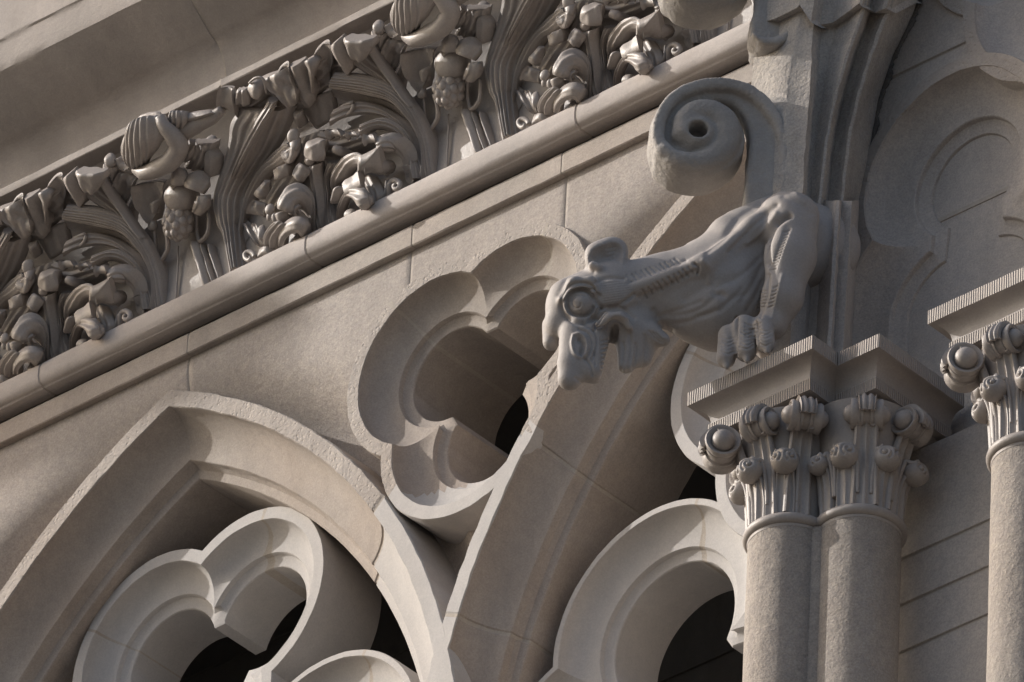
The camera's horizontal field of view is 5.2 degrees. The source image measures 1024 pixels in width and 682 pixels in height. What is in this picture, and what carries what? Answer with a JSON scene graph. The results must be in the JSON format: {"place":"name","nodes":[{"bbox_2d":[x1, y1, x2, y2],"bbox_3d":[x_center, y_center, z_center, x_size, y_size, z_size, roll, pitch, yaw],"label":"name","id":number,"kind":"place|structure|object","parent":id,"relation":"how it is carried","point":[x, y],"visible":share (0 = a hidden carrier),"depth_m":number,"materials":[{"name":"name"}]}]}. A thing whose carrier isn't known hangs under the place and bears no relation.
{"place":"outdoors","nodes":[
{"label":"outdoors","id":0,"kind":"place"},
{"bbox_2d":[0,0,394,205],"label":"cornice","id":1,"kind":"structure","parent":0,"point":[84,83],"depth_m":40.62,"materials":[{"name":"stone"}]},
{"bbox_2d":[0,138,680,590],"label":"spandrel wall","id":2,"kind":"structure","parent":0,"point":[296,364],"depth_m":39.74,"materials":[{"name":"stone"}]},
{"bbox_2d":[0,390,470,681],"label":"pointed arch","id":3,"kind":"structure","parent":2,"relation":"attached to","point":[173,470],"depth_m":40.10,"materials":[{"name":"stone"}]},
{"bbox_2d":[73,506,419,681],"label":"window tracery","id":4,"kind":"object","parent":3,"relation":"attached to","point":[250,581],"depth_m":39.87,"materials":[{"name":"stone"}]},
{"bbox_2d":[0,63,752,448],"bbox_3d":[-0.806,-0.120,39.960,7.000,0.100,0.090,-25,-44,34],"label":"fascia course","id":5,"kind":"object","parent":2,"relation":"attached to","point":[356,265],"visible":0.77,"depth_m":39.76,"materials":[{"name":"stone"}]},
{"bbox_2d":[0,20,750,423],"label":"string course","id":6,"kind":"object","parent":5,"relation":"on","point":[510,156],"visible":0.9,"depth_m":39.69,"materials":[{"name":"stone"}]},
{"bbox_2d":[0,0,752,371],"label":"frieze ground","id":7,"kind":"structure","parent":6,"relation":"on","point":[460,148],"depth_m":40.08,"materials":[{"name":"stone"}]},
{"bbox_2d":[0,166,167,382],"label":"carved foliage","id":8,"kind":"object","parent":7,"relation":"attached to","point":[29,221],"visible":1,"depth_m":40.63,"materials":[{"name":"stone"}]},
{"bbox_2d":[103,33,437,298],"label":"carved foliage","id":9,"kind":"object","parent":7,"relation":"attached to","point":[259,170],"visible":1,"depth_m":40.06,"materials":[{"name":"stone"}]},
{"bbox_2d":[371,0,716,167],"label":"carved foliage","id":10,"kind":"object","parent":7,"relation":"attached to","point":[539,41],"visible":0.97,"depth_m":39.48,"materials":[{"name":"stone"}]},
{"bbox_2d":[726,0,753,31],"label":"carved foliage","id":11,"kind":"object","parent":7,"relation":"attached to","point":[727,24],"visible":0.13,"depth_m":38.93,"materials":[{"name":"stone"}]},
{"bbox_2d":[347,222,586,543],"bbox_3d":[0.018,0.255,39.166,1.118,1.107,0.547,-25,-44,34],"label":"quatrefoil opening","id":12,"kind":"object","parent":2,"relation":"attached to","point":[455,360],"visible":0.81,"depth_m":39.28,"materials":[{"name":"stone"}]},
{"bbox_2d":[427,135,745,681],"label":"pointed arch","id":13,"kind":"structure","parent":2,"relation":"attached to","point":[588,482],"depth_m":38.58,"materials":[{"name":"stone"}]},
{"bbox_2d":[538,344,760,681],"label":"window tracery","id":14,"kind":"object","parent":13,"relation":"attached to","point":[650,583],"depth_m":38.36,"materials":[{"name":"stone"}]},
{"bbox_2d":[852,0,1023,681],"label":"tower wall","id":15,"kind":"structure","parent":0,"point":[941,211],"depth_m":35.66,"materials":[{"name":"stone"}]},
{"bbox_2d":[180,394,742,681],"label":"passage wall","id":16,"kind":"structure","parent":15,"relation":"attached to","point":[700,648],"depth_m":40.43,"materials":[{"name":"stone"}]},
{"bbox_2d":[687,333,964,681],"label":"clustered column","id":17,"kind":"structure","parent":15,"relation":"attached to","point":[811,444],"depth_m":34.84,"materials":[{"name":"stone"}]},
{"bbox_2d":[542,191,860,389],"bbox_3d":[0.595,-0.156,35.475,0.975,0.902,0.428,-1,-35,6],"label":"gargoyle","id":18,"kind":"object","parent":17,"relation":"on","point":[729,287],"visible":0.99,"depth_m":35.30,"materials":[{"name":"grey stone"}]},
{"bbox_2d":[647,0,922,354],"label":"pinnacle","id":19,"kind":"object","parent":17,"relation":"on","point":[801,112],"visible":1,"depth_m":35.77,"materials":[{"name":"grey stone"}]},
{"bbox_2d":[928,267,1023,681],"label":"clustered column","id":20,"kind":"structure","parent":15,"relation":"attached to","point":[981,328],"depth_m":34.48,"materials":[{"name":"stone"}]}
]}

